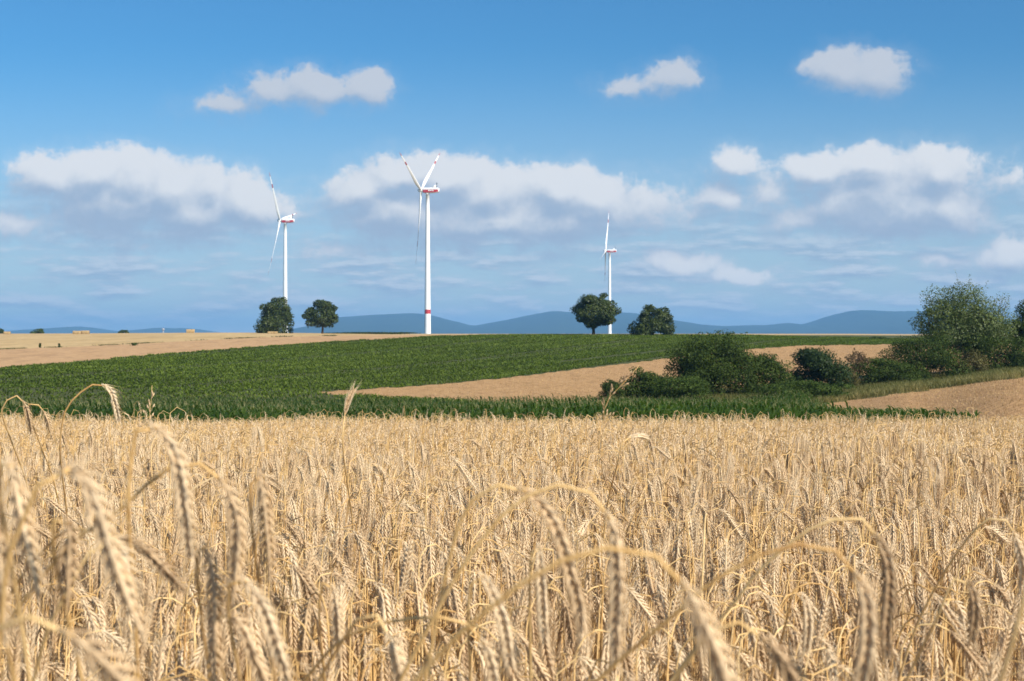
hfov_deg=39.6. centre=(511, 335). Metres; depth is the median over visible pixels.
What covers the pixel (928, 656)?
grain stalk
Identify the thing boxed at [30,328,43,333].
bush
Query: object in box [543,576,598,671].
grain stalk
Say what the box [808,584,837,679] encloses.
grain stalk
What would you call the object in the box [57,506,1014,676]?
grain field ground
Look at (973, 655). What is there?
grain stalk
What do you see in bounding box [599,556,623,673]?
grain stalk
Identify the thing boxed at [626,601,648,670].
grain stalk
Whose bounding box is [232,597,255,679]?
grain stalk
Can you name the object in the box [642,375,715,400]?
shrub
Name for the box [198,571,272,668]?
grain stalk
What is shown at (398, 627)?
grain stalk
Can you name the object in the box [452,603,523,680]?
grain stalk
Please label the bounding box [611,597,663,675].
grain stalk
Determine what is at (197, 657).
grain stalk
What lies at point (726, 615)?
grain stalk
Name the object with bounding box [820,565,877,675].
grain stalk
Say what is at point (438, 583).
grain stalk
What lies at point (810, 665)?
grain stalk
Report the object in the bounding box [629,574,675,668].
grain stalk
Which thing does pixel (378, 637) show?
grain stalk
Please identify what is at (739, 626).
grain stalk
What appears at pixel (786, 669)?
grain stalk
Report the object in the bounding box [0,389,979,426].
maize crop
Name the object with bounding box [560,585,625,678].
grain stalk
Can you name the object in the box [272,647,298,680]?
grain stalk
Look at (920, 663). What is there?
grain stalk
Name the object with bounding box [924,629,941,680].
grain stalk
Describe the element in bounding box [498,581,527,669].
grain stalk
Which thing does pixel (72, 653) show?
grain stalk
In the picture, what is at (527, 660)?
grain stalk
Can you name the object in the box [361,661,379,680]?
grain stalk
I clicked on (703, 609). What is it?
grain stalk
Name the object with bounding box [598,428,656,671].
grain stalk
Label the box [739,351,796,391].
shrub
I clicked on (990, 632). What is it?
grain stalk
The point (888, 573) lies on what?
grain stalk
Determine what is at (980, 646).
grain stalk
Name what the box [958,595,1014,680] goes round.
grain stalk
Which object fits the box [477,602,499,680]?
grain stalk
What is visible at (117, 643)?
grain stalk
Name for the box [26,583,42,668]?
grain stalk
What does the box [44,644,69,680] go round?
grain stalk
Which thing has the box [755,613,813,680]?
grain stalk
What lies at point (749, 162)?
sky
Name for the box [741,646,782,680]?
grain stalk
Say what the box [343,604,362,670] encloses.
grain stalk
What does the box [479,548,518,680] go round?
grain stalk
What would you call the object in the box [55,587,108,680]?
grain stalk
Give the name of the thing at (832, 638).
grain stalk
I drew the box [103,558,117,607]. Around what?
grain stalk
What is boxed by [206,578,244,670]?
grain stalk
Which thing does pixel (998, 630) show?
grain stalk
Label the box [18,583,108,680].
grain stalk
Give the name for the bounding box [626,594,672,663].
grain stalk
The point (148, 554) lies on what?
grain stalk
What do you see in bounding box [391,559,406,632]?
grain stalk
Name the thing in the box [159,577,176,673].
grain stalk
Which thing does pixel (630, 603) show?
grain stalk
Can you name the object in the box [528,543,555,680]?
grain stalk
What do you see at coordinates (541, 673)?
grain stalk
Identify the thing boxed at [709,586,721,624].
grain stalk
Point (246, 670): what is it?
grain stalk
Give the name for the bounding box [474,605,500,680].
grain stalk
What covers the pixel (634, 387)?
shrub
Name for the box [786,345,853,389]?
shrub
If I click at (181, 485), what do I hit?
grain stalk
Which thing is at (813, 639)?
grain stalk
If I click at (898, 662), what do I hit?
grain stalk
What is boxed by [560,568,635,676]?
grain stalk
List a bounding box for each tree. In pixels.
[253,296,294,332]
[301,299,338,333]
[569,293,621,334]
[627,304,675,334]
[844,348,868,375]
[908,270,1020,364]
[1005,300,1023,351]
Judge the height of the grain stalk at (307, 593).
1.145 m
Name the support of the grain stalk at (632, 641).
on the grain field ground at (502, 676)
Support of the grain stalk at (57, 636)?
on the grain field ground at (502, 676)
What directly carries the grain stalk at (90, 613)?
on the grain field ground at (502, 676)
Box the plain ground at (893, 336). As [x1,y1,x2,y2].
[782,335,1007,338]
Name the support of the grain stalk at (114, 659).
on the grain field ground at (502, 676)
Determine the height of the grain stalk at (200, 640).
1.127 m
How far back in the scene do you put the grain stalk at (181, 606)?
2.49 m
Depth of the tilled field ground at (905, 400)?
108.39 m
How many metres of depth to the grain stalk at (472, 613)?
2.35 m
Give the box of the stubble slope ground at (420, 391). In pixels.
[322,344,1008,402]
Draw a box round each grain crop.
[0,401,1023,570]
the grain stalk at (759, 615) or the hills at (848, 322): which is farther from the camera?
the hills at (848, 322)
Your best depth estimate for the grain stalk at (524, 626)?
2.34 m
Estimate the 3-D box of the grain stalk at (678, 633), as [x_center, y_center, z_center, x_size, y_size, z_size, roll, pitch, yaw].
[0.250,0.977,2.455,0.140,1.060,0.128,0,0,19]
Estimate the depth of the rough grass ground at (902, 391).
128.60 m
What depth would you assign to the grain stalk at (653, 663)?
2.06 m
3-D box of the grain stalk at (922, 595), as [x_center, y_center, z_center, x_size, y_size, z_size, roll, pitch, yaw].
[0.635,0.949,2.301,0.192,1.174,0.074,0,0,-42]
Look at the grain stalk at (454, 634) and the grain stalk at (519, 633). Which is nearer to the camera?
the grain stalk at (454, 634)
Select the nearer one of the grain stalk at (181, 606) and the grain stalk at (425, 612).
the grain stalk at (425, 612)
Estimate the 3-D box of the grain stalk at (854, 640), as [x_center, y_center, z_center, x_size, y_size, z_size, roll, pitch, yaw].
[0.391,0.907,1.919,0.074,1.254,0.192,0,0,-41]
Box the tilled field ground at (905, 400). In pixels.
[827,378,1023,423]
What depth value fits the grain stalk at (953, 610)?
2.50 m
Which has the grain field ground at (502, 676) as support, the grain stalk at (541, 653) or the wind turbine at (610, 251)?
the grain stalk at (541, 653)
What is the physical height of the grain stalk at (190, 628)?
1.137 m
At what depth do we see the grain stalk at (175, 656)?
2.16 m
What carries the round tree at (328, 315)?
on the straw field ground at (15, 341)
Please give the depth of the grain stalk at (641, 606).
2.30 m
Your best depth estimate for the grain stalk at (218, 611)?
2.32 m
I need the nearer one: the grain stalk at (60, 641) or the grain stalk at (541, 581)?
the grain stalk at (541, 581)
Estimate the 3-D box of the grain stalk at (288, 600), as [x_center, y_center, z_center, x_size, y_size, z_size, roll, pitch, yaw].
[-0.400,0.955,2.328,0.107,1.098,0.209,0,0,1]
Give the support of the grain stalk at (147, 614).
on the grain field ground at (502, 676)
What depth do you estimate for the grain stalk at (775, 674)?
1.70 m
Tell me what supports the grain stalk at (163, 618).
on the grain field ground at (502, 676)
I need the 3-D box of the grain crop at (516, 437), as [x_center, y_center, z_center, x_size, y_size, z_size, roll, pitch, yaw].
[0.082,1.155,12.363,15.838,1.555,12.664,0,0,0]
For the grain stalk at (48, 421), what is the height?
1.388 m
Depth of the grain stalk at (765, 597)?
2.31 m
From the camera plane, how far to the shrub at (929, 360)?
158.32 m
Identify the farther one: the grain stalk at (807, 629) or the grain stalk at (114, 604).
the grain stalk at (114, 604)
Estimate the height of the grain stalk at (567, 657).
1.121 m
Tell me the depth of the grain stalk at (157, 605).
2.19 m
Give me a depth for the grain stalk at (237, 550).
1.01 m
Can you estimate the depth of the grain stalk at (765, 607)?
2.36 m
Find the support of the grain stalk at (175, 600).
on the grain field ground at (502, 676)
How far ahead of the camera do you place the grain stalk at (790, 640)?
2.33 m
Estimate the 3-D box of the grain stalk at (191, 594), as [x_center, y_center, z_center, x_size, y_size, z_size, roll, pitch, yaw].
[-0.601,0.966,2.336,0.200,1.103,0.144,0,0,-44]
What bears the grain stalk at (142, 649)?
on the grain field ground at (502, 676)
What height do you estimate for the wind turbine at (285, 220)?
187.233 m
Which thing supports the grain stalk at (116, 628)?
on the grain field ground at (502, 676)
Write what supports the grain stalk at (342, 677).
on the grain field ground at (502, 676)
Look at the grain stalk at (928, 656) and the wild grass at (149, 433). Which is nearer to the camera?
the grain stalk at (928, 656)
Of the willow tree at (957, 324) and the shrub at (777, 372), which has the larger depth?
the willow tree at (957, 324)
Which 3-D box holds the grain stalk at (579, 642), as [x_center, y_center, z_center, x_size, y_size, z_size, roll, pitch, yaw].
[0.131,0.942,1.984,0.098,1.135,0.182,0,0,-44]
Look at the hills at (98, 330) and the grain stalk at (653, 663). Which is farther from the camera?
the hills at (98, 330)
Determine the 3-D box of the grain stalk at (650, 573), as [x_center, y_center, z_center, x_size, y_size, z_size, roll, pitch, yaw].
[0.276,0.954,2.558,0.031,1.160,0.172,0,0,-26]
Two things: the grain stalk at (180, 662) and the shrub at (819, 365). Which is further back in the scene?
the shrub at (819, 365)
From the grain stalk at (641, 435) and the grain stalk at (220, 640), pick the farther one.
the grain stalk at (641, 435)
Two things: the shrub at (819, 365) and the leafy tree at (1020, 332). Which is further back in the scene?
the leafy tree at (1020, 332)
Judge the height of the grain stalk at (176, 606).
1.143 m
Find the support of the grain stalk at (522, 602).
on the grain field ground at (502, 676)
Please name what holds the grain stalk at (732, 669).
on the grain field ground at (502, 676)
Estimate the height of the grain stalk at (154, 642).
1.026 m
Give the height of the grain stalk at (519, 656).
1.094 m
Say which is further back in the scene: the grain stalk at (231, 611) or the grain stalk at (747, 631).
the grain stalk at (231, 611)
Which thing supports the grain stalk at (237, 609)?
on the grain field ground at (502, 676)
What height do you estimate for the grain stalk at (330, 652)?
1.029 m
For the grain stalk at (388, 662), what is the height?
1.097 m
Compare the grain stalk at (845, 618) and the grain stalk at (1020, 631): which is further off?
the grain stalk at (845, 618)
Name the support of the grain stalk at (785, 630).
on the grain field ground at (502, 676)
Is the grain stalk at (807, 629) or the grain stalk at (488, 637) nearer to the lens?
the grain stalk at (807, 629)
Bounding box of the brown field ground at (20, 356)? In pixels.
[0,335,439,367]
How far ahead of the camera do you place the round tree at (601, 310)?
309.54 m
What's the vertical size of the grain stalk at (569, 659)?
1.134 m
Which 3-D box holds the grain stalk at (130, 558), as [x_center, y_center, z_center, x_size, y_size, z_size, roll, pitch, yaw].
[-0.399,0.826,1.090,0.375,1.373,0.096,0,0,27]
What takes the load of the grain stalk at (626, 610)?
on the grain field ground at (502, 676)
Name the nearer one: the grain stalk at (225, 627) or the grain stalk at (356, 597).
the grain stalk at (225, 627)
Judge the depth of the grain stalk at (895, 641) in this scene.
2.47 m
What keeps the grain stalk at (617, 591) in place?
on the grain field ground at (502, 676)
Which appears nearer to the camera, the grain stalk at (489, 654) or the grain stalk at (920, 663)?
the grain stalk at (489, 654)
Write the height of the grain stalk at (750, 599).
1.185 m
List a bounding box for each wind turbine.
[268,173,296,332]
[400,153,439,333]
[602,215,616,333]
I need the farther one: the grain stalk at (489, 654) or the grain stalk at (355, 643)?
the grain stalk at (355, 643)
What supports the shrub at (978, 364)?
on the rough grass ground at (902, 391)
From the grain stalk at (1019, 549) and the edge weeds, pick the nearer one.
the grain stalk at (1019, 549)
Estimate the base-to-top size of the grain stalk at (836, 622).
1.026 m
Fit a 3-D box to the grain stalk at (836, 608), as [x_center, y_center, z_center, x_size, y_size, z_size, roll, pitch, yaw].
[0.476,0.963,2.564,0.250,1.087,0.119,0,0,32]
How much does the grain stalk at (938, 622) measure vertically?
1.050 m
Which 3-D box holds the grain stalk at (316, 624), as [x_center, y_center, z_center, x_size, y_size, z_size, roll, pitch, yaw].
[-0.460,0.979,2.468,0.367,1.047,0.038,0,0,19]
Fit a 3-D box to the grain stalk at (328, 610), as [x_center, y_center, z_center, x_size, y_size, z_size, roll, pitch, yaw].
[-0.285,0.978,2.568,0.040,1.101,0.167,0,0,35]
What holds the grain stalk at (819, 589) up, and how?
on the grain field ground at (502, 676)
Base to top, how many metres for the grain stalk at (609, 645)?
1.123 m
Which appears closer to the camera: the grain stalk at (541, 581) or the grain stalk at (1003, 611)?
the grain stalk at (541, 581)
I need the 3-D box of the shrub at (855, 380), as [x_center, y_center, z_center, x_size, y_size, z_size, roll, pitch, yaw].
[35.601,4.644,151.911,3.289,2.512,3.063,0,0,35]
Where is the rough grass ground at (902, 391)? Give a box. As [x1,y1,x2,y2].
[620,336,1023,405]
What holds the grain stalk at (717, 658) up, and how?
on the grain field ground at (502, 676)
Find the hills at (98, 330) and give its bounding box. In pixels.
[4,327,220,333]
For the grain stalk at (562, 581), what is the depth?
2.40 m
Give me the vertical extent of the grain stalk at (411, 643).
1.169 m
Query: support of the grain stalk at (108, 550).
on the grain field ground at (502, 676)
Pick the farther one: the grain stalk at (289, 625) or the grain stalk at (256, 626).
the grain stalk at (289, 625)
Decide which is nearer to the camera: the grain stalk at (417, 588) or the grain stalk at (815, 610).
the grain stalk at (815, 610)
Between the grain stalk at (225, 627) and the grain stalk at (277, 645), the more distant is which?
the grain stalk at (225, 627)
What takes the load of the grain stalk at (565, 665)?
on the grain field ground at (502, 676)
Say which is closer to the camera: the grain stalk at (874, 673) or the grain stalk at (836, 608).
the grain stalk at (874, 673)
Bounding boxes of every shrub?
[597,378,625,398]
[616,366,671,398]
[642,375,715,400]
[662,329,767,395]
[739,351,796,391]
[740,379,856,399]
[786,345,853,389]
[838,368,861,385]
[850,357,931,383]
[875,330,976,377]
[951,349,989,373]
[959,330,1023,369]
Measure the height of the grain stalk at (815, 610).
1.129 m
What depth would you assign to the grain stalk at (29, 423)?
2.89 m
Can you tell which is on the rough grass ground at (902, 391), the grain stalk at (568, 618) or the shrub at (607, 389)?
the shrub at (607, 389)
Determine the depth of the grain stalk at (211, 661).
1.98 m
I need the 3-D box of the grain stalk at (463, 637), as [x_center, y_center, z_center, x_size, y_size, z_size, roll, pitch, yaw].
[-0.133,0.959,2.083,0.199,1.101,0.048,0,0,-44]
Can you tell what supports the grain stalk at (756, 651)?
on the grain field ground at (502, 676)
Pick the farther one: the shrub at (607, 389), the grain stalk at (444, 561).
the shrub at (607, 389)
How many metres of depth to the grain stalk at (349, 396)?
2.99 m
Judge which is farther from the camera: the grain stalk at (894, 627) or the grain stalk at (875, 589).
the grain stalk at (875, 589)
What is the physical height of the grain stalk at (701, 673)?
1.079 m
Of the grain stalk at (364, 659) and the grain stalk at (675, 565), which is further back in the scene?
the grain stalk at (675, 565)
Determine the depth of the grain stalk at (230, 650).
2.02 m
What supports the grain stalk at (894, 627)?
on the grain field ground at (502, 676)
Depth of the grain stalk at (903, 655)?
2.20 m
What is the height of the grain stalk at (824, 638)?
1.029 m
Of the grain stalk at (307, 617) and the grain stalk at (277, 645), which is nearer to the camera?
the grain stalk at (277, 645)
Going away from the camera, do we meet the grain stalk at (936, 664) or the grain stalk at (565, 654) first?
the grain stalk at (936, 664)
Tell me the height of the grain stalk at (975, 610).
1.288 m
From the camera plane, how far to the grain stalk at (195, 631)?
1.98 m
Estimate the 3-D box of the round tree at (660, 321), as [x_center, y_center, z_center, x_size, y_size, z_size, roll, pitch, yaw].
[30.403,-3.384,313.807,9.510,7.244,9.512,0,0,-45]
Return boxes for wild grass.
[137,391,156,680]
[595,367,637,659]
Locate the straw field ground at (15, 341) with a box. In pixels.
[0,333,943,348]
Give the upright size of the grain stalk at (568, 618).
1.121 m
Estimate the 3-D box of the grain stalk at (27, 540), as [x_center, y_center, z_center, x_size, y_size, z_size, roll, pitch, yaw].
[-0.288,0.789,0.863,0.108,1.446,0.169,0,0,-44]
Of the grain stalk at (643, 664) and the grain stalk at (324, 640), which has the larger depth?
the grain stalk at (643, 664)
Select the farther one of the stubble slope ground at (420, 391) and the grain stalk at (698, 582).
the stubble slope ground at (420, 391)
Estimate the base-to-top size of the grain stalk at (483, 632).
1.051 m
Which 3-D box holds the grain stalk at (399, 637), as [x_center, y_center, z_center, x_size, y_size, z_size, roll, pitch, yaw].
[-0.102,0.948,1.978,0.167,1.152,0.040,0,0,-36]
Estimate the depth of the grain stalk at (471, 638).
2.36 m
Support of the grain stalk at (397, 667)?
on the grain field ground at (502, 676)
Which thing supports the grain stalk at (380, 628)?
on the grain field ground at (502, 676)
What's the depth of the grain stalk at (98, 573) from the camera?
2.40 m
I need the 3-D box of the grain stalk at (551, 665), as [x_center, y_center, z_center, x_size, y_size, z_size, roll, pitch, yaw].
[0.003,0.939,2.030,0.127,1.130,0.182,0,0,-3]
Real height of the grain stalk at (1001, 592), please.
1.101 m
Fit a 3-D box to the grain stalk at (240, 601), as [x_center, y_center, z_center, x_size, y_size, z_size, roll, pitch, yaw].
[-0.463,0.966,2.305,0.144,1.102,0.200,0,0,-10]
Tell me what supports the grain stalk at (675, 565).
on the grain field ground at (502, 676)
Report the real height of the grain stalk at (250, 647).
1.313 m
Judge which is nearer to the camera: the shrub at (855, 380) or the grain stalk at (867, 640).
the grain stalk at (867, 640)
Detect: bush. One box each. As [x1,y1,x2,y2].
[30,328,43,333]
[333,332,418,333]
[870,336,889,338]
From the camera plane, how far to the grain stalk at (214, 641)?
1.04 m
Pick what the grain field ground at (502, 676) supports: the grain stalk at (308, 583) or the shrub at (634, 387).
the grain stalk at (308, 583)
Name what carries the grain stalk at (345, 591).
on the grain field ground at (502, 676)
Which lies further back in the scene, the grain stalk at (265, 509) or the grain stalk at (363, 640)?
the grain stalk at (363, 640)
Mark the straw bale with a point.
(190, 330)
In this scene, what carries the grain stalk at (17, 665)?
on the grain field ground at (502, 676)
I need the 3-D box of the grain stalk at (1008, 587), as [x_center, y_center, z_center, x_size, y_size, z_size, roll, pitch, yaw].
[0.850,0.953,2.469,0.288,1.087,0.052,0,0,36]
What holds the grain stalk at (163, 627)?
on the grain field ground at (502, 676)
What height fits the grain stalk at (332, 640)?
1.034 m
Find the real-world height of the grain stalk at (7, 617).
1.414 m
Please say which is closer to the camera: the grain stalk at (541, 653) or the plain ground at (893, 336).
the grain stalk at (541, 653)
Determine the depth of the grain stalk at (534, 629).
2.33 m
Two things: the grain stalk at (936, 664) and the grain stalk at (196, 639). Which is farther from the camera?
the grain stalk at (196, 639)
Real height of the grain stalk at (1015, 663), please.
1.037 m
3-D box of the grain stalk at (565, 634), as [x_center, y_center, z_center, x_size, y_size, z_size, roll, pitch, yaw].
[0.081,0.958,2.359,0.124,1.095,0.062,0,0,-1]
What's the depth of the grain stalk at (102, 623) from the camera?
2.22 m
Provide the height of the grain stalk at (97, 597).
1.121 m
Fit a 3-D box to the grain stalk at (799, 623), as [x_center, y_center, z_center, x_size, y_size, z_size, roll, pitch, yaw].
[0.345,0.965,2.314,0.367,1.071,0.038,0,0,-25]
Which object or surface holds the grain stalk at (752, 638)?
on the grain field ground at (502, 676)
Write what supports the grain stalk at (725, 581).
on the grain field ground at (502, 676)
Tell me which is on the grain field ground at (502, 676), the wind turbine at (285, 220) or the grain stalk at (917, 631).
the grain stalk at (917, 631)
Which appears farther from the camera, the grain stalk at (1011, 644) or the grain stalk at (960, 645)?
the grain stalk at (960, 645)
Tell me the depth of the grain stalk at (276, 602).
2.56 m
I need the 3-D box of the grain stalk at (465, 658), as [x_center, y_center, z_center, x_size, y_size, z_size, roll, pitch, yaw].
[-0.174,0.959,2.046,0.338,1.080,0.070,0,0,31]
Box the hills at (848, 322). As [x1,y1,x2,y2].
[288,310,1011,333]
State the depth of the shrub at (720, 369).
139.37 m
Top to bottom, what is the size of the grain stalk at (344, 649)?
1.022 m
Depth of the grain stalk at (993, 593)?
2.41 m
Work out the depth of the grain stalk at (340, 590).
2.18 m
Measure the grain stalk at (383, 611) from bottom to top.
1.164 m
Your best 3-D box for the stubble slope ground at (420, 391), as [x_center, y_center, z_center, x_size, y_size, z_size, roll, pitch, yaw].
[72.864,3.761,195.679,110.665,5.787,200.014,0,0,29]
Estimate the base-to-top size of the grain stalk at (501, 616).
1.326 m
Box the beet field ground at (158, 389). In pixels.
[0,335,1010,406]
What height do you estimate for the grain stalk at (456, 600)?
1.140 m
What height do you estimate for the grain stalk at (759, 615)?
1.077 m
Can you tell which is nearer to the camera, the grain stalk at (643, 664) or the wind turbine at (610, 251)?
the grain stalk at (643, 664)
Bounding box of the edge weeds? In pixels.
[0,335,335,348]
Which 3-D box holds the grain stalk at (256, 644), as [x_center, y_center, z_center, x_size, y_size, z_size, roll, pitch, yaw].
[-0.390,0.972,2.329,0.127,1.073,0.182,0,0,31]
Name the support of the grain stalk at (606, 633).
on the grain field ground at (502, 676)
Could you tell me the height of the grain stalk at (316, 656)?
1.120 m
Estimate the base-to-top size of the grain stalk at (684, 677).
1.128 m
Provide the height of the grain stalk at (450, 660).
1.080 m
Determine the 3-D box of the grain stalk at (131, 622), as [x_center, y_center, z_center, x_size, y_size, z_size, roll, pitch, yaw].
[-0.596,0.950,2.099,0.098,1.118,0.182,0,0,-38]
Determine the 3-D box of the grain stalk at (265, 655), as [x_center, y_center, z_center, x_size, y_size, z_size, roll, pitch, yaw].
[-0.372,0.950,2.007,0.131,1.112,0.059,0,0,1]
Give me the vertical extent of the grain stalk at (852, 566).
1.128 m
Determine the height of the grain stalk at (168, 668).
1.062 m
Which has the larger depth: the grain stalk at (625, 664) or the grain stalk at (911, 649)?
the grain stalk at (911, 649)
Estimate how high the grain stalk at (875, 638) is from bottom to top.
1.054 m
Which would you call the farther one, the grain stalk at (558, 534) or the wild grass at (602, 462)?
the wild grass at (602, 462)
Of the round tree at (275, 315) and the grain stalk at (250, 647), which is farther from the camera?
the round tree at (275, 315)
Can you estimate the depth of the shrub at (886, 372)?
154.64 m
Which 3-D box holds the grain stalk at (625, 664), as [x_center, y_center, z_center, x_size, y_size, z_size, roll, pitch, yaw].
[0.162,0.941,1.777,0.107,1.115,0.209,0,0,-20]
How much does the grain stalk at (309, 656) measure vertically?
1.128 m
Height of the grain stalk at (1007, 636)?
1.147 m
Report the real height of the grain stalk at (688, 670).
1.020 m
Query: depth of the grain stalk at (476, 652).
2.30 m
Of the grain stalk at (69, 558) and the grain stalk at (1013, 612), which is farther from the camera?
the grain stalk at (1013, 612)
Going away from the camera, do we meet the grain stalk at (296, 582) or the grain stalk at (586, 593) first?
the grain stalk at (296, 582)
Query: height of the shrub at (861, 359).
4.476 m
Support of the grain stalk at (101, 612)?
on the grain field ground at (502, 676)
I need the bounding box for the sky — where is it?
[0,0,1023,332]
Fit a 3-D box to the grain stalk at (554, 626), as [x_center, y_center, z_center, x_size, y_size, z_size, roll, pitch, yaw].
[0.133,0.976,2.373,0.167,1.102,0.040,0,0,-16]
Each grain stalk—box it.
[0,453,66,680]
[0,453,169,671]
[0,525,24,680]
[0,614,169,680]
[1,395,38,650]
[1,611,25,680]
[6,528,204,619]
[7,462,266,631]
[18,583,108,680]
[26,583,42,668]
[28,404,66,670]
[32,535,159,680]
[44,514,101,680]
[44,626,73,678]
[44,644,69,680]
[45,601,117,662]
[46,569,63,680]
[53,609,115,680]
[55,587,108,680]
[58,617,117,680]
[59,384,125,665]
[65,596,114,659]
[67,610,112,679]
[70,645,86,680]
[72,592,111,675]
[73,630,152,680]
[82,626,91,652]
[88,590,123,634]
[90,550,108,610]
[95,577,142,661]
[97,577,169,669]
[99,617,135,678]
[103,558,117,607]
[110,604,142,678]
[113,620,132,676]
[117,597,198,680]
[121,604,149,677]
[127,421,209,679]
[130,641,174,680]
[131,559,156,666]
[142,577,170,654]
[146,629,174,680]
[149,618,172,669]
[150,629,207,677]
[151,625,186,680]
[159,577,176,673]
[165,631,228,680]
[169,578,210,637]
[169,582,211,667]
[170,564,191,637]
[172,644,179,673]
[174,638,200,680]
[175,595,235,643]
[175,602,211,680]
[177,601,193,679]
[179,602,272,680]
[183,591,244,680]
[185,565,242,641]
[186,618,230,670]
[187,616,223,668]
[193,538,232,680]
[194,600,211,680]
[197,583,260,679]
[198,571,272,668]
[201,635,245,680]
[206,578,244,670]
[212,604,237,680]
[216,615,277,680]
[217,610,285,680]
[218,591,269,680]
[226,574,308,680]
[227,562,300,678]
[227,657,247,680]
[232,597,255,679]
[241,583,287,620]
[245,610,270,680]
[247,574,302,679]
[249,469,290,680]
[249,611,324,680]
[253,558,329,680]
[264,543,304,644]
[268,557,320,661]
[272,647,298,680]
[274,597,314,675]
[276,601,332,678]
[283,598,331,674]
[287,541,320,646]
[290,591,330,680]
[293,619,339,675]
[295,635,366,680]
[302,616,522,680]
[309,572,371,680]
[310,622,354,680]
[312,617,353,679]
[316,622,348,671]
[317,614,418,680]
[318,582,354,680]
[323,579,334,623]
[331,570,349,680]
[333,572,351,680]
[342,379,362,667]
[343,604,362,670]
[345,606,356,680]
[347,600,392,647]
[348,578,407,679]
[351,630,391,673]
[357,633,428,680]
[360,619,408,680]
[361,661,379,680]
[363,627,413,680]
[368,615,412,680]
[369,583,407,680]
[372,608,391,680]
[382,629,450,680]
[388,611,410,680]
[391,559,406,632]
[393,532,418,640]
[394,564,429,639]
[395,590,434,645]
[398,483,649,680]
[407,632,431,680]
[409,622,459,680]
[412,545,755,680]
[418,544,455,680]
[421,573,466,680]
[423,483,596,680]
[429,545,447,680]
[431,609,473,668]
[432,584,482,662]
[434,633,475,679]
[438,632,479,651]
[444,624,526,680]
[448,620,500,680]
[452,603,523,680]
[457,539,520,662]
[458,621,552,680]
[463,605,483,659]
[464,616,538,664]
[467,570,525,680]
[471,625,538,680]
[473,608,507,680]
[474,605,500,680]
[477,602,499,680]
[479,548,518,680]
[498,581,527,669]
[499,605,558,680]
[501,575,532,677]
[502,588,540,680]
[505,568,534,680]
[508,630,525,680]
[522,585,537,660]
[524,548,568,680]
[525,587,583,680]
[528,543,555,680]
[528,584,574,662]
[533,613,569,680]
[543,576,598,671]
[548,596,562,675]
[552,587,566,679]
[553,651,567,680]
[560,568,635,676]
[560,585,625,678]
[561,633,567,680]
[563,622,576,680]
[565,607,591,680]
[571,607,590,679]
[573,629,642,680]
[594,542,906,680]
[596,585,665,669]
[597,633,616,680]
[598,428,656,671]
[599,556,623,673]
[600,611,610,680]
[602,605,611,665]
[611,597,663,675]
[616,578,631,675]
[622,605,645,671]
[623,578,639,635]
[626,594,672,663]
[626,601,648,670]
[627,636,648,680]
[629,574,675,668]
[635,628,696,680]
[639,613,697,679]
[640,543,665,678]
[644,592,690,673]
[645,627,676,680]
[658,571,687,673]
[665,529,697,679]
[666,609,707,680]
[667,589,717,680]
[669,518,911,680]
[674,620,828,680]
[675,636,744,679]
[689,560,706,669]
[691,601,753,680]
[698,514,751,679]
[706,572,765,642]
[708,600,768,680]
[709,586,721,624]
[712,604,771,680]
[718,520,735,643]
[729,586,791,668]
[731,569,777,660]
[732,600,796,680]
[737,627,789,680]
[740,551,762,672]
[741,591,786,652]
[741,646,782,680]
[746,608,787,680]
[749,595,811,680]
[751,637,769,679]
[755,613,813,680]
[767,624,818,680]
[769,590,820,680]
[771,611,794,666]
[777,592,831,642]
[779,582,852,650]
[784,562,835,624]
[789,615,846,680]
[790,571,846,662]
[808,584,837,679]
[811,620,817,657]
[815,627,866,668]
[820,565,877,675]
[829,617,852,640]
[836,617,885,677]
[842,625,891,680]
[845,555,859,613]
[847,554,871,677]
[849,626,910,680]
[868,566,883,613]
[877,610,899,672]
[882,612,948,680]
[882,631,913,679]
[890,584,977,680]
[890,624,939,679]
[892,573,902,647]
[895,611,914,678]
[895,612,978,678]
[897,630,916,680]
[898,518,1023,680]
[899,623,997,680]
[902,588,929,658]
[905,578,994,680]
[906,586,991,666]
[911,606,936,680]
[912,555,930,630]
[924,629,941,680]
[930,599,977,680]
[931,591,957,679]
[943,600,961,673]
[954,571,1004,668]
[954,626,1020,680]
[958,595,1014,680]
[963,586,1021,657]
[963,603,1023,680]
[965,580,1023,623]
[975,641,1023,680]
[982,589,1003,669]
[982,613,1015,680]
[994,612,1016,674]
[995,574,1022,671]
[997,592,1023,680]
[1000,576,1023,608]
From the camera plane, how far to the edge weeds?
282.86 m
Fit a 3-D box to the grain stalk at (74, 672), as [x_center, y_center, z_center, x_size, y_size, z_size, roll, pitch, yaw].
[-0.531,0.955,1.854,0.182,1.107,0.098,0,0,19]

